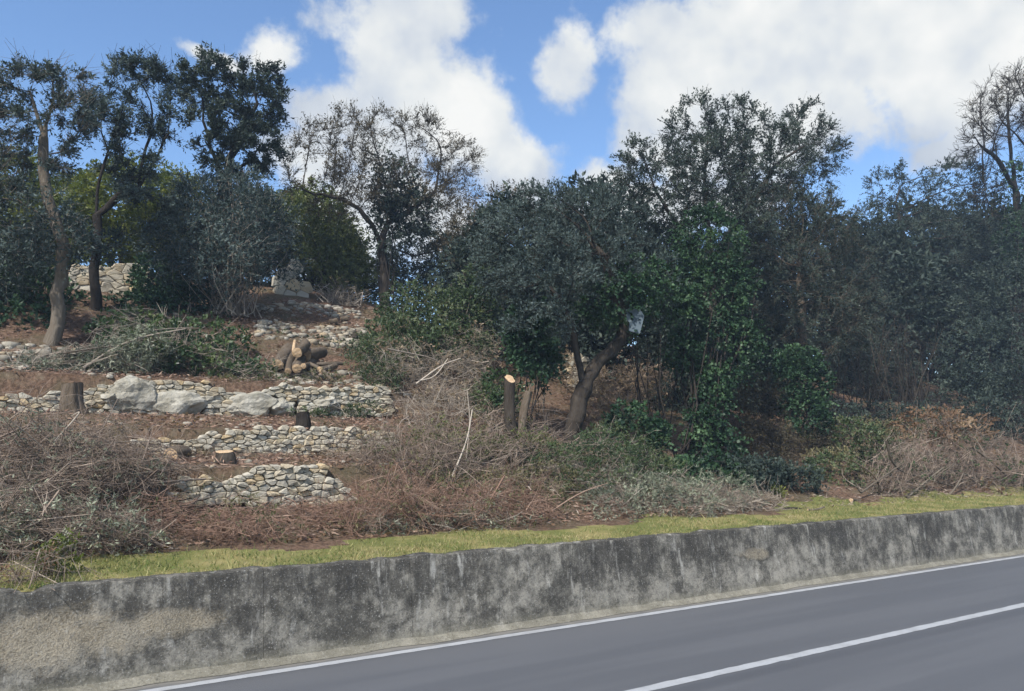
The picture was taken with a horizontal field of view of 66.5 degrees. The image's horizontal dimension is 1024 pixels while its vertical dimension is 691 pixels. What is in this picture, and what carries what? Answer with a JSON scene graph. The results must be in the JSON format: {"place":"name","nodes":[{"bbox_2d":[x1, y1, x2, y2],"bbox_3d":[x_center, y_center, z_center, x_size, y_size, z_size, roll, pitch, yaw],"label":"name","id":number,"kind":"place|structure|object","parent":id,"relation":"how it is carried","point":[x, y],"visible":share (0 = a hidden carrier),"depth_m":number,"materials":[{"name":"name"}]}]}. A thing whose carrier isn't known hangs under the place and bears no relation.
{"place":"outdoors","nodes":[
{"label":"outdoors","id":0,"kind":"place"},
{"bbox_2d":[0,264,1023,591],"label":"hill","id":1,"kind":"structure","parent":0,"point":[16,382],"depth_m":15.61,"materials":[{"name":"soil"}]},
{"bbox_2d":[0,141,65,243],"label":"crest tree","id":2,"kind":"object","parent":1,"relation":"on","point":[35,157],"visible":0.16,"depth_m":25.11,"materials":[{"name":"green plant"}]},
{"bbox_2d":[0,237,90,332],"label":"shrub","id":3,"kind":"object","parent":1,"relation":"on","point":[16,303],"visible":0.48,"depth_m":18.68,"materials":[{"name":"green plant"}]},
{"bbox_2d":[0,525,99,579],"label":"weed tuft","id":4,"kind":"object","parent":1,"relation":"on","point":[77,559],"visible":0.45,"depth_m":8.80,"materials":[{"name":"green plant"}]},
{"bbox_2d":[0,341,103,372],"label":"rubble","id":5,"kind":"object","parent":1,"relation":"on","point":[8,344],"visible":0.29,"depth_m":16.40,"materials":[{"name":"stone"}]},
{"bbox_2d":[0,539,104,591],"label":"weed tuft","id":6,"kind":"object","parent":1,"relation":"on","point":[32,577],"visible":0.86,"depth_m":8.39,"materials":[{"name":"green plant"}]},
{"bbox_2d":[0,41,109,345],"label":"olive tree","id":7,"kind":"object","parent":1,"relation":"on","point":[88,101],"visible":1,"depth_m":17.55,"materials":[{"name":"green plant"}]},
{"bbox_2d":[0,169,109,308],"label":"shrub","id":8,"kind":"object","parent":1,"relation":"on","point":[14,250],"visible":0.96,"depth_m":17.31,"materials":[{"name":"green plant"}]},
{"bbox_2d":[8,169,114,266],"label":"crest tree","id":9,"kind":"object","parent":1,"relation":"on","point":[61,184],"visible":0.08,"depth_m":26.13,"materials":[{"name":"green plant"}]},
{"bbox_2d":[58,382,88,413],"bbox_3d":[-8.086,1.087,14.511,0.585,0.818,0.594,5,-9,-32],"label":"tree stump","id":10,"kind":"object","parent":1,"relation":"on","point":[74,388],"visible":0.66,"depth_m":14.36,"materials":[{"name":"brown wood"}]},
{"bbox_2d":[0,461,196,562],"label":"brush pile","id":11,"kind":"object","parent":1,"relation":"on","point":[30,519],"visible":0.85,"depth_m":9.71,"materials":[{"name":"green plant"}]},
{"bbox_2d":[0,311,196,374],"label":"brush pile","id":12,"kind":"object","parent":1,"relation":"on","point":[88,357],"visible":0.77,"depth_m":16.45,"materials":[{"name":"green plant"}]},
{"bbox_2d":[68,263,152,294],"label":"dry stone wall","id":13,"kind":"structure","parent":1,"relation":"on","point":[115,275],"depth_m":24.35,"materials":[{"name":"stone"}]},
{"bbox_2d":[0,377,231,531],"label":"brush pile","id":14,"kind":"object","parent":1,"relation":"on","point":[46,469],"visible":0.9,"depth_m":10.89,"materials":[{"name":"brown plant"}]},
{"bbox_2d":[43,147,188,277],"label":"crest tree","id":15,"kind":"object","parent":1,"relation":"on","point":[87,198],"visible":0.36,"depth_m":25.62,"materials":[{"name":"green plant"}]},
{"bbox_2d":[59,43,188,310],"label":"olive tree","id":16,"kind":"object","parent":1,"relation":"on","point":[155,69],"visible":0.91,"depth_m":20.34,"materials":[{"name":"green plant"}]},
{"bbox_2d":[102,250,230,317],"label":"shrub","id":17,"kind":"object","parent":1,"relation":"on","point":[154,294],"visible":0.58,"depth_m":21.25,"materials":[{"name":"green plant"}]},
{"bbox_2d":[115,160,236,278],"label":"crest tree","id":18,"kind":"object","parent":1,"relation":"on","point":[171,169],"visible":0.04,"depth_m":29.62,"materials":[{"name":"green plant"}]},
{"bbox_2d":[71,301,288,380],"bbox_3d":[-7.763,0.120,18.265,4.519,2.620,3.362,5,-9,-32],"label":"brush pile","id":19,"kind":"object","parent":1,"relation":"on","point":[209,356],"visible":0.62,"depth_m":17.85,"materials":[{"name":"green plant"}]},
{"bbox_2d":[0,379,394,418],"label":"dry stone wall","id":20,"kind":"structure","parent":1,"relation":"on","point":[283,390],"depth_m":16.66,"materials":[{"name":"stone"}]},
{"bbox_2d":[110,375,155,413],"bbox_3d":[-7.679,1.007,15.833,0.887,0.802,0.556,14,-14,-31],"label":"boulder","id":21,"kind":"object","parent":20,"relation":"on","point":[138,393],"visible":0.92,"depth_m":15.64,"materials":[{"name":"grey stone"}]},
{"bbox_2d":[150,389,207,414],"bbox_3d":[-7.006,1.263,16.192,1.386,0.732,0.675,2,-7,-33],"label":"boulder","id":22,"kind":"object","parent":20,"relation":"on","point":[175,401],"visible":0.57,"depth_m":16.01,"materials":[{"name":"grey stone"}]},
{"bbox_2d":[226,391,278,416],"bbox_3d":[-5.716,1.340,17.083,1.118,0.675,0.641,-4,-4,-33],"label":"boulder","id":23,"kind":"object","parent":20,"relation":"on","point":[255,403],"visible":0.79,"depth_m":16.87,"materials":[{"name":"grey stone"}]},
{"bbox_2d":[269,397,294,416],"bbox_3d":[-5.215,1.353,17.417,0.667,0.518,0.651,7,-10,-43],"label":"boulder","id":24,"kind":"object","parent":20,"relation":"on","point":[280,406],"visible":0.62,"depth_m":17.23,"materials":[{"name":"grey stone"}]},
{"bbox_2d":[125,153,317,318],"bbox_3d":[-8.087,-3.080,22.249,4.248,4.590,4.296,-1,-7,6],"label":"shrub","id":25,"kind":"object","parent":1,"relation":"on","point":[201,262],"visible":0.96,"depth_m":21.66,"materials":[{"name":"green plant"}]},
{"bbox_2d":[215,450,236,463],"bbox_3d":[-4.757,1.897,12.975,0.355,0.324,0.389,5,-9,-32],"label":"tree stump","id":26,"kind":"object","parent":1,"relation":"on","point":[228,456],"visible":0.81,"depth_m":12.88,"materials":[{"name":"brown wood"}]},
{"bbox_2d":[168,40,296,303],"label":"evergreen tree","id":27,"kind":"object","parent":1,"relation":"on","point":[235,140],"visible":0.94,"depth_m":23.68,"materials":[{"name":"green plant"}]},
{"bbox_2d":[98,473,377,579],"bbox_3d":[-3.854,2.693,11.479,4.228,1.637,2.126,5,-9,-32],"label":"brush pile","id":28,"kind":"object","parent":1,"relation":"on","point":[229,522],"visible":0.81,"depth_m":11.14,"materials":[{"name":"brown plant"}]},
{"bbox_2d":[200,186,291,284],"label":"crest tree","id":29,"kind":"object","parent":1,"relation":"on","point":[234,203],"visible":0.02,"depth_m":27.86,"materials":[{"name":"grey plant"}]},
{"bbox_2d":[152,474,346,520],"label":"herb tuft","id":30,"kind":"object","parent":1,"relation":"on","point":[278,504],"visible":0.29,"depth_m":11.98,"materials":[{"name":"brown plant"}]},
{"bbox_2d":[153,435,364,460],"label":"herb tuft","id":31,"kind":"object","parent":1,"relation":"on","point":[250,447],"visible":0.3,"depth_m":14.17,"materials":[{"name":"brown plant"}]},
{"bbox_2d":[164,463,357,507],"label":"dry stone wall","id":32,"kind":"structure","parent":1,"relation":"on","point":[291,472],"depth_m":12.63,"materials":[{"name":"stone"}]},
{"bbox_2d":[130,425,398,454],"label":"dry stone wall","id":33,"kind":"structure","parent":1,"relation":"on","point":[254,438],"depth_m":14.70,"materials":[{"name":"stone"}]},
{"bbox_2d":[206,363,346,388],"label":"stone wall","id":34,"kind":"structure","parent":1,"relation":"on","point":[287,375],"depth_m":18.04,"materials":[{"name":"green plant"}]},
{"bbox_2d":[269,357,283,372],"bbox_3d":[-5.755,0.493,19.100,0.517,0.461,0.164,-6,-10,40],"label":"log","id":35,"kind":"object","parent":1,"relation":"on","point":[278,371],"visible":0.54,"depth_m":18.95,"materials":[{"name":"brown wood"}]},
{"bbox_2d":[272,343,291,369],"bbox_3d":[-5.629,0.263,19.266,0.303,0.778,1.176,0,-7,-1],"label":"log","id":36,"kind":"object","parent":35,"relation":"on","point":[285,349],"visible":0.84,"depth_m":18.96,"materials":[{"name":"brown wood"}]},
{"bbox_2d":[271,259,312,297],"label":"ruined wall","id":37,"kind":"structure","parent":1,"relation":"on","point":[305,289],"depth_m":26.06,"materials":[{"name":"stone"}]},
{"bbox_2d":[253,319,370,348],"bbox_3d":[-5.612,-0.298,22.233,3.557,0.871,1.577,5,-9,-32],"label":"rubble","id":38,"kind":"object","parent":1,"relation":"on","point":[262,325],"visible":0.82,"depth_m":22.05,"materials":[{"name":"stone"}]},
{"bbox_2d":[254,300,369,319],"bbox_3d":[-6.407,-1.152,24.762,3.604,0.674,1.491,5,-9,-32],"label":"rubble","id":39,"kind":"object","parent":1,"relation":"on","point":[301,305],"visible":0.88,"depth_m":24.79,"materials":[{"name":"stone"}]},
{"bbox_2d":[260,176,373,283],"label":"crest tree","id":40,"kind":"object","parent":1,"relation":"on","point":[358,231],"visible":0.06,"depth_m":30.99,"materials":[{"name":"green plant"}]},
{"bbox_2d":[79,299,554,518],"bbox_3d":[-5.598,0.706,17.972,8.107,5.452,11.904,5,-9,-32],"label":"rubble","id":41,"kind":"object","parent":1,"relation":"on","point":[109,375],"visible":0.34,"depth_m":15.73,"materials":[{"name":"stone"}]},
{"bbox_2d":[244,185,399,302],"bbox_3d":[-7.213,-3.529,29.308,5.961,4.877,4.097,5,-9,-32],"label":"shrub","id":42,"kind":"object","parent":1,"relation":"on","point":[327,248],"visible":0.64,"depth_m":28.63,"materials":[{"name":"green plant"}]},
{"bbox_2d":[298,275,373,308],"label":"shrub","id":43,"kind":"object","parent":1,"relation":"on","point":[340,295],"visible":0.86,"depth_m":26.20,"materials":[{"name":"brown plant"}]},
{"bbox_2d":[285,393,388,419],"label":"herb tuft","id":44,"kind":"object","parent":1,"relation":"on","point":[318,411],"visible":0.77,"depth_m":17.66,"materials":[{"name":"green plant"}]},
{"bbox_2d":[274,365,411,396],"bbox_3d":[-4.287,0.891,19.411,3.278,0.840,1.788,5,-9,-32],"label":"rubble","id":45,"kind":"object","parent":1,"relation":"on","point":[341,372],"visible":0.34,"depth_m":19.39,"materials":[{"name":"stone"}]},
{"bbox_2d":[274,96,487,306],"bbox_3d":[-4.600,-5.356,28.925,8.444,8.233,4.175,5,-9,-32],"label":"oak tree","id":46,"kind":"object","parent":1,"relation":"on","point":[337,181],"visible":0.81,"depth_m":28.40,"materials":[{"name":"green plant"}]},
{"bbox_2d":[360,144,442,303],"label":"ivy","id":47,"kind":"object","parent":46,"relation":"attached to","point":[389,205],"visible":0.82,"depth_m":28.43,"materials":[{"name":"green plant"}]},
{"bbox_2d":[314,221,496,314],"bbox_3d":[-3.889,-3.071,31.547,7.669,4.663,5.615,10,-12,-52],"label":"shrub","id":48,"kind":"object","parent":1,"relation":"on","point":[404,272],"visible":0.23,"depth_m":31.54,"materials":[{"name":"green plant"}]},
{"bbox_2d":[317,390,502,499],"bbox_3d":[-1.902,2.020,14.636,3.736,2.431,2.762,5,-9,-32],"label":"brush pile","id":49,"kind":"object","parent":1,"relation":"on","point":[399,451],"visible":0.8,"depth_m":14.39,"materials":[{"name":"brown plant"}]},
{"bbox_2d":[340,327,503,419],"bbox_3d":[-2.258,0.691,19.398,4.796,2.720,2.364,-3,-8,22],"label":"shrub","id":50,"kind":"object","parent":1,"relation":"on","point":[371,366],"visible":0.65,"depth_m":19.49,"materials":[{"name":"green plant"}]},
{"bbox_2d":[352,263,506,384],"bbox_3d":[-2.294,-0.555,22.260,4.193,4.390,4.678,-1,-7,8],"label":"shrub","id":51,"kind":"object","parent":1,"relation":"on","point":[440,325],"visible":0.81,"depth_m":22.12,"materials":[{"name":"green plant"}]},
{"bbox_2d":[353,320,505,428],"bbox_3d":[-1.534,0.552,19.553,4.742,3.329,4.740,5,-9,-32],"label":"brush pile","id":52,"kind":"object","parent":1,"relation":"on","point":[438,368],"visible":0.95,"depth_m":19.13,"materials":[{"name":"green plant"}]},
{"bbox_2d":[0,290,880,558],"bbox_3d":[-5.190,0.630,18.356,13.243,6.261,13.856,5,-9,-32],"label":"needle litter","id":53,"kind":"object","parent":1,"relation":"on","point":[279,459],"visible":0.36,"depth_m":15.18,"materials":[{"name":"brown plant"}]},
{"bbox_2d":[342,480,541,535],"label":"brush pile","id":54,"kind":"object","parent":1,"relation":"on","point":[397,521],"visible":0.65,"depth_m":12.75,"materials":[{"name":"brown plant"}]},
{"bbox_2d":[287,448,607,539],"bbox_3d":[-0.904,2.753,13.386,6.170,2.035,2.723,5,-9,-32],"label":"brush pile","id":55,"kind":"object","parent":1,"relation":"on","point":[419,502],"visible":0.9,"depth_m":12.84,"materials":[{"name":"brown plant"}]},
{"bbox_2d":[430,175,531,349],"bbox_3d":[-0.844,-3.217,28.451,4.595,6.896,3.651,5,-9,-32],"label":"shrub","id":56,"kind":"object","parent":1,"relation":"on","point":[455,223],"visible":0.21,"depth_m":28.32,"materials":[{"name":"green plant"}]},
{"bbox_2d":[405,411,562,468],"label":"shrub","id":57,"kind":"object","parent":1,"relation":"on","point":[529,435],"visible":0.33,"depth_m":15.93,"materials":[{"name":"green plant"}]},
{"bbox_2d":[474,366,528,430],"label":"shrub","id":58,"kind":"object","parent":1,"relation":"on","point":[496,399],"visible":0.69,"depth_m":18.18,"materials":[{"name":"green plant"}]},
{"bbox_2d":[416,440,587,506],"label":"brush pile","id":59,"kind":"object","parent":1,"relation":"on","point":[518,472],"visible":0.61,"depth_m":14.66,"materials":[{"name":"brown plant"}]},
{"bbox_2d":[406,381,611,482],"bbox_3d":[-0.009,1.864,16.615,4.824,2.574,3.920,5,-9,-32],"label":"brush pile","id":60,"kind":"object","parent":1,"relation":"on","point":[518,450],"visible":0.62,"depth_m":16.14,"materials":[{"name":"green plant"}]},
{"bbox_2d":[504,375,518,447],"bbox_3d":[0.023,1.401,16.645,0.388,1.573,0.271,0,-7,-1],"label":"tree stump","id":61,"kind":"object","parent":1,"relation":"on","point":[509,396],"visible":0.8,"depth_m":16.56,"materials":[{"name":"brown wood"}]},
{"bbox_2d":[0,484,1023,590],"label":"grass","id":62,"kind":"structure","parent":1,"relation":"on","point":[352,554],"depth_m":11.55,"materials":[{"name":"green plant"}]},
{"bbox_2d":[517,390,531,441],"bbox_3d":[0.279,1.586,16.754,0.432,1.256,0.252,5,-9,-32],"label":"tree stump","id":63,"kind":"object","parent":1,"relation":"on","point":[525,404],"visible":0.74,"depth_m":16.73,"materials":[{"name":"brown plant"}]},
{"bbox_2d":[415,180,642,383],"bbox_3d":[0.703,-2.005,26.953,8.052,7.397,5.458,1,-7,-5],"label":"crest tree","id":64,"kind":"object","parent":1,"relation":"on","point":[464,259],"visible":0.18,"depth_m":26.12,"materials":[{"name":"green plant"}]},
{"bbox_2d":[498,294,570,432],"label":"ivy","id":65,"kind":"object","parent":1,"relation":"on","point":[536,361],"visible":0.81,"depth_m":18.20,"materials":[{"name":"green plant"}]},
{"bbox_2d":[466,175,682,452],"bbox_3d":[1.724,-0.851,19.140,5.999,7.040,3.797,5,-9,-32],"label":"olive tree","id":66,"kind":"object","parent":1,"relation":"on","point":[551,252],"visible":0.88,"depth_m":18.56,"materials":[{"name":"green plant"}]},
{"bbox_2d":[552,344,613,403],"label":"shrub","id":67,"kind":"object","parent":1,"relation":"on","point":[571,375],"visible":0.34,"depth_m":23.38,"materials":[{"name":"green plant"}]},
{"bbox_2d":[518,165,679,388],"bbox_3d":[3.103,-2.060,28.574,6.488,8.792,8.701,0,-7,1],"label":"crest tree","id":68,"kind":"object","parent":1,"relation":"on","point":[588,183],"visible":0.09,"depth_m":27.03,"materials":[{"name":"green plant"}]},
{"bbox_2d":[511,411,695,503],"bbox_3d":[1.859,2.595,16.685,4.792,2.536,2.975,5,-9,-32],"label":"brush pile","id":69,"kind":"object","parent":1,"relation":"on","point":[637,452],"visible":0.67,"depth_m":16.36,"materials":[{"name":"green plant"}]},
{"bbox_2d":[567,348,685,429],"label":"brush pile","id":70,"kind":"object","parent":1,"relation":"on","point":[629,376],"visible":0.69,"depth_m":23.30,"materials":[{"name":"brown plant"}]},
{"bbox_2d":[562,249,706,457],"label":"tree","id":71,"kind":"object","parent":1,"relation":"on","point":[652,303],"visible":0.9,"depth_m":19.02,"materials":[{"name":"green plant"}]},
{"bbox_2d":[626,308,643,333],"bbox_3d":[2.876,-0.587,18.184,0.417,0.641,0.076,0,-7,2],"label":"plastic sheet","id":72,"kind":"object","parent":71,"relation":"in","point":[635,323],"visible":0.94,"depth_m":18.19,"materials":[{"name":"white plastic"}]},
{"bbox_2d":[566,452,771,521],"bbox_3d":[3.147,3.218,16.147,5.201,2.080,2.757,5,-9,-32],"label":"brush pile","id":73,"kind":"object","parent":1,"relation":"on","point":[651,478],"visible":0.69,"depth_m":15.66,"materials":[{"name":"grey plant"}]},
{"bbox_2d":[599,397,753,487],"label":"ivy","id":74,"kind":"object","parent":1,"relation":"on","point":[664,426],"visible":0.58,"depth_m":18.09,"materials":[{"name":"green plant"}]},
{"bbox_2d":[615,304,747,420],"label":"crest tree","id":75,"kind":"object","parent":1,"relation":"on","point":[679,406],"visible":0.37,"depth_m":25.27,"materials":[{"name":"green plant"}]},
{"bbox_2d":[406,381,1023,522],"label":"twig litter","id":76,"kind":"object","parent":1,"relation":"on","point":[946,490],"visible":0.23,"depth_m":19.95,"materials":[{"name":"brown plant"}]},
{"bbox_2d":[663,198,770,460],"bbox_3d":[5.403,-0.337,20.948,2.896,7.891,3.876,-3,-8,19],"label":"ivy","id":77,"kind":"object","parent":1,"relation":"on","point":[708,424],"visible":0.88,"depth_m":20.71,"materials":[{"name":"green plant"}]},
{"bbox_2d":[657,474,793,516],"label":"brush pile","id":78,"kind":"object","parent":1,"relation":"on","point":[750,502],"visible":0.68,"depth_m":16.47,"materials":[{"name":"plant"}]},
{"bbox_2d":[603,83,853,403],"bbox_3d":[8.664,-3.894,27.789,12.784,12.860,5.199,5,-9,-32],"label":"oak tree","id":79,"kind":"object","parent":1,"relation":"on","point":[737,171],"visible":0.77,"depth_m":27.00,"materials":[{"name":"green plant"}]},
{"bbox_2d":[695,232,803,381],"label":"crest tree","id":80,"kind":"object","parent":1,"relation":"on","point":[785,287],"visible":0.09,"depth_m":33.22,"materials":[{"name":"green plant"}]},
{"bbox_2d":[696,449,828,494],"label":"shrub","id":81,"kind":"object","parent":1,"relation":"on","point":[782,470],"visible":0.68,"depth_m":18.52,"materials":[{"name":"green plant"}]},
{"bbox_2d":[720,317,807,413],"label":"crest tree","id":82,"kind":"object","parent":1,"relation":"on","point":[764,364],"visible":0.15,"depth_m":27.92,"materials":[{"name":"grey plant"}]},
{"bbox_2d":[725,372,868,466],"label":"shrub","id":83,"kind":"object","parent":1,"relation":"on","point":[750,420],"visible":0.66,"depth_m":23.08,"materials":[{"name":"green plant"}]},
{"bbox_2d":[761,341,839,447],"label":"shrub","id":84,"kind":"object","parent":1,"relation":"on","point":[798,366],"visible":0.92,"depth_m":23.66,"materials":[{"name":"green plant"}]},
{"bbox_2d":[723,177,893,424],"bbox_3d":[10.721,-1.614,27.904,7.784,9.017,4.836,5,-9,-32],"label":"evergreen tree","id":85,"kind":"object","parent":1,"relation":"on","point":[800,248],"visible":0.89,"depth_m":27.13,"materials":[{"name":"green plant"}]},
{"bbox_2d":[798,414,919,487],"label":"shrub","id":86,"kind":"object","parent":1,"relation":"on","point":[877,437],"visible":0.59,"depth_m":22.77,"materials":[{"name":"green plant"}]},
{"bbox_2d":[758,202,969,394],"bbox_3d":[17.088,-2.369,41.321,8.140,11.031,13.100,3,-8,-24],"label":"crest tree","id":87,"kind":"object","parent":1,"relation":"on","point":[897,281],"visible":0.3,"depth_m":37.50,"materials":[{"name":"green plant"}]},
{"bbox_2d":[800,412,930,483],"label":"shrub","id":88,"kind":"object","parent":1,"relation":"on","point":[856,455],"visible":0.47,"depth_m":22.18,"materials":[{"name":"green plant"}]},
{"bbox_2d":[828,331,927,400],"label":"crest tree","id":89,"kind":"object","parent":1,"relation":"on","point":[891,368],"visible":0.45,"depth_m":36.40,"materials":[{"name":"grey plant"}]},
{"bbox_2d":[804,397,958,436],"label":"shrub","id":90,"kind":"object","parent":1,"relation":"on","point":[852,404],"visible":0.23,"depth_m":28.27,"materials":[{"name":"green plant"}]},
{"bbox_2d":[822,307,970,419],"bbox_3d":[15.874,0.624,32.815,12.745,5.736,5.721,5,-9,-32],"label":"sapling thicket","id":91,"kind":"object","parent":1,"relation":"on","point":[873,384],"visible":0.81,"depth_m":32.29,"materials":[{"name":"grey plant"}]},
{"bbox_2d":[815,194,1012,383],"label":"crest tree","id":92,"kind":"object","parent":1,"relation":"on","point":[926,241],"visible":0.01,"depth_m":46.68,"materials":[{"name":"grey plant"}]},
{"bbox_2d":[834,150,1009,399],"bbox_3d":[21.357,-4.143,40.408,12.924,14.097,6.443,5,-9,-32],"label":"evergreen tree","id":93,"kind":"object","parent":1,"relation":"on","point":[939,212],"visible":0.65,"depth_m":39.55,"materials":[{"name":"green plant"}]},
{"bbox_2d":[831,400,1023,500],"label":"brush pile","id":94,"kind":"object","parent":1,"relation":"on","point":[948,433],"visible":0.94,"depth_m":22.55,"materials":[{"name":"brown plant"}]},
{"bbox_2d":[861,203,1014,392],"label":"crest tree","id":95,"kind":"object","parent":1,"relation":"on","point":[962,347],"visible":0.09,"depth_m":45.05,"materials":[{"name":"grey plant"}]},
{"bbox_2d":[924,210,1023,448],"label":"evergreen tree","id":96,"kind":"object","parent":1,"relation":"on","point":[985,393],"visible":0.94,"depth_m":33.03,"materials":[{"name":"green plant"}]},
{"bbox_2d":[943,193,1023,395],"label":"crest tree","id":97,"kind":"object","parent":1,"relation":"on","point":[988,347],"visible":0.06,"depth_m":44.61,"materials":[{"name":"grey plant"}]},
{"bbox_2d":[945,57,1023,421],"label":"bare tree","id":98,"kind":"object","parent":1,"relation":"on","point":[1008,135],"visible":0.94,"depth_m":39.04,"materials":[{"name":"brown plant"}]},
{"bbox_2d":[984,156,1023,408],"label":"ivy","id":99,"kind":"object","parent":98,"relation":"attached to","point":[1020,168],"visible":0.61,"depth_m":38.80,"materials":[{"name":"green plant"}]},
{"bbox_2d":[0,0,1023,373],"label":"sky","id":100,"kind":"structure","parent":0,"point":[550,88],"materials":[{"name":"blue"}]},
{"bbox_2d":[114,553,1023,690],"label":"road","id":101,"kind":"structure","parent":0,"point":[984,653],"depth_m":9.58,"materials":[{"name":"grey asphalt"}]},
{"bbox_2d":[0,504,1023,690],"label":"retaining wall","id":102,"kind":"structure","parent":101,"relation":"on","point":[111,634],"depth_m":10.14,"materials":[{"name":"concrete"}]},
{"bbox_2d":[141,555,1023,690],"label":"road marking","id":103,"kind":"object","parent":101,"relation":"on","point":[389,653],"visible":1,"depth_m":10.37,"materials":[{"name":"paint"}]},
{"bbox_2d":[626,603,1023,690],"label":"road marking","id":104,"kind":"object","parent":101,"relation":"on","point":[664,684],"visible":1,"depth_m":9.52,"materials":[{"name":"paint"}]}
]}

